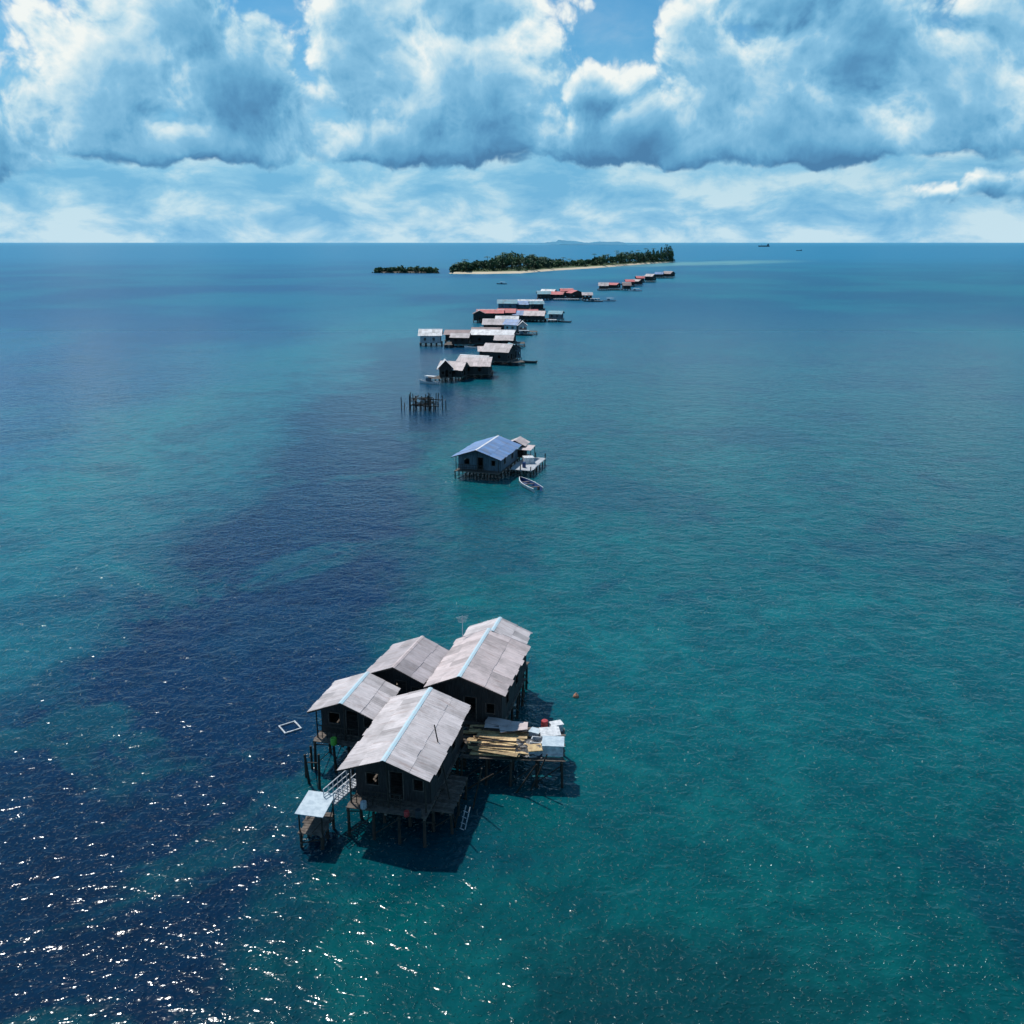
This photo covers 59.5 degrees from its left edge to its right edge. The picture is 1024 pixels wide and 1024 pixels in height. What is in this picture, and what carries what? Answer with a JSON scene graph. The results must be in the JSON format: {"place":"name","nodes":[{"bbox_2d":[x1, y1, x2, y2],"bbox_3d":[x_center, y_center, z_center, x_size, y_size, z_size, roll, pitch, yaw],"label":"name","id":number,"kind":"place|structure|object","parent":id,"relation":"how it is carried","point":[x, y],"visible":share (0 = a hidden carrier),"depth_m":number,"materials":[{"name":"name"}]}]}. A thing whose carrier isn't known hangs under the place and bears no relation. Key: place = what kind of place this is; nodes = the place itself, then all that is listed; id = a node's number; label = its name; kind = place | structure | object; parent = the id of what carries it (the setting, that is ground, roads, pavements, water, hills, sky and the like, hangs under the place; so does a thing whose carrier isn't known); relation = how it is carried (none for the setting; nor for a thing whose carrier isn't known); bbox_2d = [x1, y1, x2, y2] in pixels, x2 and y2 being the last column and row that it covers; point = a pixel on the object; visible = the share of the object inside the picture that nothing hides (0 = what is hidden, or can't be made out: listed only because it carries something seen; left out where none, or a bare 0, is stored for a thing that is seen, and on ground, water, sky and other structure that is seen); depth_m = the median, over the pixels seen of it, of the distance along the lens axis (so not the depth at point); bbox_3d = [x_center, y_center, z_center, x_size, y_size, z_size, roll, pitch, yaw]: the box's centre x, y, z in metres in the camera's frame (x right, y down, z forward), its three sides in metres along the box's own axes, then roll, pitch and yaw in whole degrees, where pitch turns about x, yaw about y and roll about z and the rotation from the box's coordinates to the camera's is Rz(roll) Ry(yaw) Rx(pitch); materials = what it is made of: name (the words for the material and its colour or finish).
{"place":"outdoors","nodes":[
{"label":"outdoors","id":0,"kind":"place"},
{"bbox_2d":[379,271,432,272],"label":"islet ground","id":1,"kind":"structure","parent":0,"point":[399,271],"depth_m":1065.49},
{"bbox_2d":[373,265,438,272],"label":"mangrove trees","id":2,"kind":"object","parent":1,"relation":"on","point":[401,269],"visible":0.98,"depth_m":1067.33,"materials":[{"name":"green plant"}]},
{"bbox_2d":[493,335,515,340],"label":"roof","id":3,"kind":"structure","parent":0,"point":[504,337],"depth_m":306.55,"materials":[{"name":"grey metal"}]},
{"bbox_2d":[0,243,1023,1023],"bbox_3d":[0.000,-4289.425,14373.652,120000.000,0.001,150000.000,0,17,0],"label":"sea","id":4,"kind":"structure","parent":0,"point":[744,567],"depth_m":85.92,"materials":[{"name":"liquid"}]},
{"bbox_2d":[278,720,301,733],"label":"floating net frame","id":5,"kind":"object","parent":4,"relation":"on","point":[298,725],"visible":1,"depth_m":67.38,"materials":[{"name":"white paint"}]},
{"bbox_2d":[303,745,320,789],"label":"mooring poles","id":6,"kind":"object","parent":4,"relation":"in","point":[307,771],"visible":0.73,"depth_m":60.03,"materials":[{"name":"brown wood"}]},
{"bbox_2d":[295,790,335,849],"bbox_3d":[-11.910,19.530,54.858,1.775,3.991,2.400,2,17,8],"label":"hut","id":7,"kind":"object","parent":4,"relation":"in","point":[313,807],"visible":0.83,"depth_m":54.22,"materials":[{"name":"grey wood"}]},
{"bbox_2d":[323,769,355,805],"bbox_3d":[-10.550,17.031,55.775,0.878,1.115,2.617,10,19,29],"label":"gangway","id":8,"kind":"object","parent":7,"relation":"on","point":[340,792],"visible":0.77,"depth_m":55.62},
{"bbox_2d":[313,743,353,775],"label":"stilts","id":9,"kind":"object","parent":4,"relation":"in","point":[334,758],"visible":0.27,"depth_m":61.59,"materials":[{"name":"brown wood"}]},
{"bbox_2d":[313,711,371,747],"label":"floor deck","id":10,"kind":"structure","parent":9,"relation":"on","point":[352,718],"depth_m":62.18,"materials":[{"name":"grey wood"}]},
{"bbox_2d":[321,705,367,736],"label":"walls","id":11,"kind":"structure","parent":10,"relation":"on","point":[332,716],"depth_m":61.97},
{"bbox_2d":[328,710,368,736],"bbox_3d":[-10.206,14.432,62.096,4.644,1.980,2.092,-7,18,-23],"label":"window and door frames","id":12,"kind":"structure","parent":11,"relation":"attached to","point":[346,721],"depth_m":61.74,"materials":[{"name":"grey wood"}]},
{"bbox_2d":[307,689,400,741],"bbox_3d":[-10.950,13.658,62.696,5.044,3.106,4.670,4,17,13],"label":"roof frame and posts","id":13,"kind":"object","parent":10,"relation":"on","point":[331,732],"visible":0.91,"depth_m":61.12,"materials":[{"name":"brown wood"}]},
{"bbox_2d":[307,673,400,719],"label":"roof","id":14,"kind":"structure","parent":13,"relation":"on","point":[370,695],"depth_m":62.20,"materials":[{"name":"metal"}]},
{"bbox_2d":[338,671,369,703],"bbox_3d":[-10.950,12.163,62.246,0.316,0.083,4.760,4,17,13],"label":"ridge cap","id":15,"kind":"object","parent":14,"relation":"on","point":[352,689],"visible":1,"depth_m":62.09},
{"bbox_2d":[346,757,466,847],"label":"stilts","id":16,"kind":"object","parent":4,"relation":"in","point":[374,832],"visible":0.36,"depth_m":54.69,"materials":[{"name":"brown wood"}]},
{"bbox_2d":[346,738,466,820],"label":"floor deck","id":17,"kind":"structure","parent":16,"relation":"on","point":[397,787],"depth_m":55.06,"materials":[{"name":"brown wood"}]},
{"bbox_2d":[338,706,471,812],"bbox_3d":[-6.620,15.103,57.805,5.841,3.556,9.270,4,17,12],"label":"roof frame and posts","id":18,"kind":"object","parent":17,"relation":"on","point":[383,799],"visible":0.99,"depth_m":54.15,"materials":[{"name":"brown wood"}]},
{"bbox_2d":[337,688,470,781],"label":"roof","id":19,"kind":"structure","parent":18,"relation":"on","point":[419,751],"depth_m":56.84,"materials":[{"name":"metal"}]},
{"bbox_2d":[380,687,432,761],"bbox_3d":[-6.620,13.391,57.290,0.320,0.078,9.360,4,17,12],"label":"ridge cap","id":20,"kind":"object","parent":19,"relation":"on","point":[404,727],"visible":1,"depth_m":56.78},
{"bbox_2d":[355,723,462,802],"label":"walls","id":21,"kind":"structure","parent":17,"relation":"on","point":[432,788],"depth_m":55.24,"materials":[{"name":"wood"}]},
{"bbox_2d":[365,738,455,799],"bbox_3d":[-5.454,16.352,56.409,6.928,1.980,3.023,-13,21,-38],"label":"window and door frames","id":22,"kind":"structure","parent":21,"relation":"attached to","point":[413,779],"depth_m":55.11,"materials":[{"name":"grey wood"}]},
{"bbox_2d":[401,392,445,411],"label":"ruined stilt platform","id":23,"kind":"structure","parent":4,"relation":"in","point":[428,403],"depth_m":195.00,"materials":[{"name":"brown wood"}]},
{"bbox_2d":[419,375,439,383],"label":"fishing boat","id":24,"kind":"object","parent":4,"relation":"on","point":[427,381],"visible":1,"depth_m":231.55,"materials":[{"name":"white paint"}]},
{"bbox_2d":[431,775,467,834],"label":"wooden jetty","id":25,"kind":"object","parent":4,"relation":"in","point":[444,803],"visible":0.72,"depth_m":56.40,"materials":[{"name":"grey wood"}]},
{"bbox_2d":[454,460,518,481],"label":"stilts","id":26,"kind":"object","parent":4,"relation":"in","point":[486,474],"visible":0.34,"depth_m":138.75,"materials":[{"name":"brown wood"}]},
{"bbox_2d":[454,458,517,474],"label":"floor deck","id":27,"kind":"structure","parent":26,"relation":"on","point":[480,461],"depth_m":138.65,"materials":[{"name":"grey wood"}]},
{"bbox_2d":[451,445,521,472],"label":"roof frame and posts","id":28,"kind":"object","parent":27,"relation":"on","point":[477,468],"visible":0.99,"depth_m":137.61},
{"bbox_2d":[452,436,520,459],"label":"roof","id":29,"kind":"structure","parent":28,"relation":"on","point":[500,448],"depth_m":141.13,"materials":[{"name":"blue metal"}]},
{"bbox_2d":[458,449,517,470],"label":"walls","id":30,"kind":"structure","parent":27,"relation":"on","point":[487,460],"depth_m":138.87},
{"bbox_2d":[434,724,547,827],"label":"mooring poles","id":31,"kind":"object","parent":4,"relation":"in","point":[477,784],"visible":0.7,"depth_m":57.37,"materials":[{"name":"brown wood"}]},
{"bbox_2d":[460,725,565,787],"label":"wooden jetty","id":32,"kind":"object","parent":4,"relation":"in","point":[465,749],"visible":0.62,"depth_m":59.88,"materials":[{"name":"brown wood"}]},
{"bbox_2d":[463,725,531,756],"bbox_3d":[-1.044,15.664,61.442,5.087,0.328,4.393,1,17,4],"label":"plank pile","id":33,"kind":"object","parent":32,"relation":"on","point":[492,751],"visible":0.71,"depth_m":61.01,"materials":[{"name":"brown wood"}]},
{"bbox_2d":[469,726,526,748],"bbox_3d":[-0.880,15.285,61.315,3.938,0.323,3.164,2,17,6],"label":"log pile","id":34,"kind":"object","parent":33,"relation":"on","point":[490,740],"visible":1,"depth_m":60.53,"materials":[{"name":"brown wood"}]},
{"bbox_2d":[484,717,527,732],"bbox_3d":[-0.413,14.907,62.605,3.051,0.296,1.963,1,17,3],"label":"roofing sheet stack","id":35,"kind":"object","parent":34,"relation":"on","point":[504,725],"visible":1,"depth_m":62.58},
{"bbox_2d":[515,739,541,757],"bbox_3d":[1.161,15.833,60.359,1.800,0.526,1.800,1,17,4],"label":"tarpaulin","id":36,"kind":"object","parent":33,"relation":"on","point":[526,746],"visible":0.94,"depth_m":60.10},
{"bbox_2d":[528,727,539,737],"bbox_3d":[1.618,15.368,62.262,0.780,0.460,0.680,8,18,24],"label":"fish box","id":37,"kind":"object","parent":32,"relation":"on","point":[533,731],"visible":0.81,"depth_m":62.05,"materials":[{"name":"white paint"}]},
{"bbox_2d":[526,743,542,757],"bbox_3d":[1.520,16.004,60.063,0.980,0.510,0.880,-2,17,-8],"label":"fish box","id":38,"kind":"object","parent":32,"relation":"on","point":[535,750],"visible":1,"depth_m":59.74,"materials":[{"name":"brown wood"}]},
{"bbox_2d":[539,726,560,739],"bbox_3d":[2.620,15.414,61.765,1.380,0.660,1.180,-2,17,-6],"label":"fish box","id":39,"kind":"object","parent":32,"relation":"on","point":[549,731],"visible":0.7,"depth_m":61.65,"materials":[{"name":"white paint"}]},
{"bbox_2d":[542,736,563,756],"bbox_3d":[2.770,15.775,60.303,1.480,0.810,1.280,1,17,4],"label":"fish box","id":40,"kind":"object","parent":32,"relation":"on","point":[552,746],"visible":0.98,"depth_m":59.79,"materials":[{"name":"white paint"}]},
{"bbox_2d":[549,720,563,731],"bbox_3d":[3.119,15.085,63.029,0.880,0.560,0.680,-6,18,-19],"label":"fish box","id":41,"kind":"object","parent":32,"relation":"on","point":[560,723],"visible":0.65,"depth_m":62.87,"materials":[{"name":"white paint"}]},
{"bbox_2d":[507,684,524,720],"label":"stilts","id":42,"kind":"object","parent":4,"relation":"in","point":[517,705],"visible":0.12,"depth_m":68.59,"materials":[{"name":"brown wood"}]},
{"bbox_2d":[463,678,525,725],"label":"floor deck","id":43,"kind":"structure","parent":42,"relation":"on","point":[471,714],"depth_m":65.51,"materials":[{"name":"grey wood"}]},
{"bbox_2d":[433,665,522,722],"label":"walls","id":44,"kind":"structure","parent":43,"relation":"on","point":[458,688],"depth_m":63.42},
{"bbox_2d":[424,676,504,697],"bbox_3d":[-2.402,10.894,66.251,5.944,1.263,8.270,4,17,13],"label":"roof frame and posts","id":45,"kind":"object","parent":44,"relation":"on","point":[465,680],"visible":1,"depth_m":62.27,"materials":[{"name":"brown wood"}]},
{"bbox_2d":[424,629,530,695],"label":"roof","id":46,"kind":"structure","parent":45,"relation":"on","point":[497,661],"depth_m":65.79,"materials":[{"name":"metal"}]},
{"bbox_2d":[457,628,490,676],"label":"ridge cap","id":47,"kind":"object","parent":46,"relation":"on","point":[470,658],"visible":1,"depth_m":65.74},
{"bbox_2d":[463,673,517,721],"bbox_3d":[-1.392,13.609,64.830,6.797,1.980,3.005,-12,20,-34],"label":"window and door frames","id":48,"kind":"structure","parent":44,"relation":"attached to","point":[489,703],"depth_m":63.56,"materials":[{"name":"grey wood"}]},
{"bbox_2d":[519,666,527,704],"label":"stilts","id":49,"kind":"object","parent":4,"relation":"in","point":[526,682],"visible":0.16,"depth_m":72.77,"materials":[{"name":"brown wood"}]},
{"bbox_2d":[509,451,545,477],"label":"wooden jetty","id":50,"kind":"object","parent":4,"relation":"in","point":[530,467],"visible":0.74,"depth_m":142.16,"materials":[{"name":"grey wood"}]},
{"bbox_2d":[518,445,534,459],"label":"jetty shelter","id":51,"kind":"object","parent":50,"relation":"on","point":[528,447],"visible":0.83,"depth_m":145.92,"materials":[{"name":"grey wood"}]},
{"bbox_2d":[522,455,533,463],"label":"fish box","id":52,"kind":"object","parent":50,"relation":"on","point":[528,459],"visible":0.91,"depth_m":143.21,"materials":[{"name":"white paint"}]},
{"bbox_2d":[519,476,543,491],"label":"rowing boat","id":53,"kind":"object","parent":4,"relation":"on","point":[524,482],"visible":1,"depth_m":134.11,"materials":[{"name":"white paint"}]},
{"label":"stilts","id":54,"kind":"object","parent":4,"relation":"in","visible":0},
{"bbox_2d":[396,680,418,694],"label":"floor deck","id":55,"kind":"structure","parent":54,"relation":"on","point":[401,685],"depth_m":68.74,"materials":[{"name":"grey wood"}]},
{"bbox_2d":[373,645,432,695],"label":"walls","id":56,"kind":"structure","parent":55,"relation":"on","point":[391,675],"depth_m":65.69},
{"bbox_2d":[371,645,447,685],"bbox_3d":[-7.800,10.984,67.426,4.945,1.111,5.570,5,17,16],"label":"roof frame and posts","id":57,"kind":"object","parent":56,"relation":"on","point":[400,672],"visible":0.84,"depth_m":64.70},
{"bbox_2d":[366,637,448,683],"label":"roof","id":58,"kind":"structure","parent":57,"relation":"on","point":[421,661],"depth_m":67.09,"materials":[{"name":"grey metal"}]},
{"bbox_2d":[390,635,423,667],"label":"ridge cap","id":59,"kind":"object","parent":58,"relation":"on","point":[406,653],"visible":1,"depth_m":67.01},
{"bbox_2d":[0,0,1023,242],"label":"sky","id":60,"kind":"structure","parent":0,"point":[122,121],"materials":[{"name":"blue"}]},
{"bbox_2d":[449,261,672,273],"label":"beach","id":61,"kind":"structure","parent":0,"point":[508,271],"depth_m":1159.94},
{"bbox_2d":[449,245,674,272],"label":"island trees","id":62,"kind":"object","parent":61,"relation":"on","point":[505,260],"visible":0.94,"depth_m":1198.82,"materials":[{"name":"green plant"}]},
{"bbox_2d":[508,240,655,244],"bbox_3d":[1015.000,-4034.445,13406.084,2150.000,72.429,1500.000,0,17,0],"label":"distant hills","id":63,"kind":"structure","parent":0,"point":[561,242],"depth_m":12890.98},
{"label":"deck","id":64,"kind":"structure","parent":0,"visible":0},
{"bbox_2d":[523,656,525,669],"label":"walls","id":65,"kind":"structure","parent":64,"relation":"on","point":[524,663],"depth_m":71.74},
{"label":"roof frame and posts","id":66,"kind":"object","parent":65,"relation":"on","visible":0},
{"bbox_2d":[463,618,531,643],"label":"roof","id":67,"kind":"structure","parent":66,"relation":"on","point":[511,630],"depth_m":71.19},
{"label":"deck","id":68,"kind":"structure","parent":0,"visible":0},
{"bbox_2d":[443,365,467,376],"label":"walls","id":69,"kind":"structure","parent":68,"relation":"on","point":[456,373],"depth_m":236.10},
{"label":"roof frame and posts","id":70,"kind":"object","parent":69,"relation":"on","visible":0},
{"bbox_2d":[437,361,469,370],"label":"roof","id":71,"kind":"structure","parent":70,"relation":"on","point":[459,366],"depth_m":236.08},
{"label":"deck","id":72,"kind":"structure","parent":0,"visible":0},
{"bbox_2d":[462,362,491,374],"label":"walls","id":73,"kind":"structure","parent":72,"relation":"on","point":[479,370],"depth_m":239.70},
{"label":"roof frame and posts","id":74,"kind":"object","parent":73,"relation":"on","visible":0},
{"bbox_2d":[460,357,493,366],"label":"roof","id":75,"kind":"structure","parent":74,"relation":"on","point":[477,361],"depth_m":240.69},
{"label":"floor deck","id":76,"kind":"object","parent":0,"visible":0},
{"bbox_2d":[439,361,451,376],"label":"walls","id":77,"kind":"structure","parent":76,"relation":"on","point":[445,365],"depth_m":233.90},
{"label":"deck","id":78,"kind":"structure","parent":0,"visible":0},
{"bbox_2d":[483,346,514,361],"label":"walls","id":79,"kind":"structure","parent":78,"relation":"on","point":[500,356],"depth_m":266.74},
{"bbox_2d":[481,343,515,352],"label":"roof","id":80,"kind":"structure","parent":79,"relation":"on","point":[505,348],"depth_m":267.27,"materials":[{"name":"grey metal"}]},
{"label":"stilts","id":81,"kind":"object","parent":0,"visible":0},
{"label":"deck","id":82,"kind":"structure","parent":81,"relation":"on","visible":0},
{"bbox_2d":[420,336,440,342],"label":"walls","id":83,"kind":"structure","parent":82,"relation":"on","point":[429,339],"depth_m":314.62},
{"bbox_2d":[418,329,442,335],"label":"roof","id":84,"kind":"structure","parent":83,"relation":"on","point":[430,332],"depth_m":315.24,"materials":[{"name":"grey metal"}]},
{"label":"stilts","id":85,"kind":"object","parent":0,"visible":0},
{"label":"deck","id":86,"kind":"structure","parent":85,"relation":"on","visible":0},
{"bbox_2d":[445,335,470,339],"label":"walls","id":87,"kind":"structure","parent":86,"relation":"on","point":[447,337],"depth_m":322.75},
{"bbox_2d":[443,330,470,334],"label":"roof","id":88,"kind":"structure","parent":87,"relation":"on","point":[447,332],"depth_m":324.29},
{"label":"stilts","id":89,"kind":"object","parent":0,"visible":0},
{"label":"deck","id":90,"kind":"structure","parent":89,"relation":"on","visible":0},
{"bbox_2d":[452,337,469,343],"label":"walls","id":91,"kind":"structure","parent":90,"relation":"on","point":[462,341],"depth_m":311.62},
{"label":"stilts","id":92,"kind":"object","parent":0,"visible":0},
{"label":"deck","id":93,"kind":"structure","parent":92,"relation":"on","visible":0},
{"bbox_2d":[471,333,515,342],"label":"walls","id":94,"kind":"structure","parent":93,"relation":"on","point":[483,338],"depth_m":314.45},
{"bbox_2d":[470,330,516,334],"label":"roof","id":95,"kind":"structure","parent":94,"relation":"on","point":[483,332],"depth_m":315.06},
{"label":"roof frame and posts","id":96,"kind":"object","parent":94,"relation":"attached to","visible":0},
{"bbox_2d":[449,333,470,337],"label":"roof","id":97,"kind":"structure","parent":96,"relation":"on","point":[459,335],"depth_m":311.98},
{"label":"stilts","id":98,"kind":"object","parent":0,"visible":0},
{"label":"deck","id":99,"kind":"structure","parent":98,"relation":"on","visible":0},
{"bbox_2d":[483,325,507,329],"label":"walls","id":100,"kind":"structure","parent":99,"relation":"on","point":[502,327],"depth_m":362.28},
{"bbox_2d":[482,319,504,324],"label":"roof","id":101,"kind":"structure","parent":100,"relation":"on","point":[492,321],"depth_m":363.24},
{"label":"stilts","id":102,"kind":"object","parent":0,"visible":0},
{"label":"deck","id":103,"kind":"structure","parent":102,"relation":"on","visible":0},
{"bbox_2d":[504,321,520,330],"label":"walls","id":104,"kind":"structure","parent":103,"relation":"on","point":[513,327],"depth_m":357.73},
{"bbox_2d":[502,319,520,324],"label":"roof","id":105,"kind":"structure","parent":104,"relation":"on","point":[510,322],"depth_m":357.86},
{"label":"stilts","id":106,"kind":"object","parent":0,"visible":0},
{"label":"deck","id":107,"kind":"structure","parent":106,"relation":"on","visible":0},
{"bbox_2d":[479,313,502,318],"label":"walls","id":108,"kind":"structure","parent":107,"relation":"on","point":[490,315],"depth_m":411.37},
{"bbox_2d":[476,309,503,312],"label":"roof","id":109,"kind":"structure","parent":108,"relation":"on","point":[492,310],"depth_m":413.24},
{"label":"stilts","id":110,"kind":"object","parent":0,"visible":0},
{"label":"deck","id":111,"kind":"structure","parent":110,"relation":"on","visible":0},
{"bbox_2d":[525,316,544,319],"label":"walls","id":112,"kind":"structure","parent":111,"relation":"on","point":[535,318],"depth_m":408.86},
{"bbox_2d":[523,311,545,315],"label":"roof","id":113,"kind":"structure","parent":112,"relation":"on","point":[534,313],"depth_m":409.81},
{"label":"stilts","id":114,"kind":"object","parent":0,"visible":0},
{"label":"deck","id":115,"kind":"structure","parent":114,"relation":"on","visible":0},
{"bbox_2d":[498,304,515,307],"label":"walls","id":116,"kind":"structure","parent":115,"relation":"on","point":[506,305],"depth_m":476.63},
{"bbox_2d":[497,300,517,303],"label":"roof","id":117,"kind":"structure","parent":116,"relation":"on","point":[507,301],"depth_m":477.37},
{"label":"stilts","id":118,"kind":"object","parent":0,"visible":0},
{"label":"deck","id":119,"kind":"structure","parent":118,"relation":"on","visible":0},
{"bbox_2d":[567,291,581,297],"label":"walls","id":120,"kind":"structure","parent":119,"relation":"on","point":[576,294],"depth_m":566.97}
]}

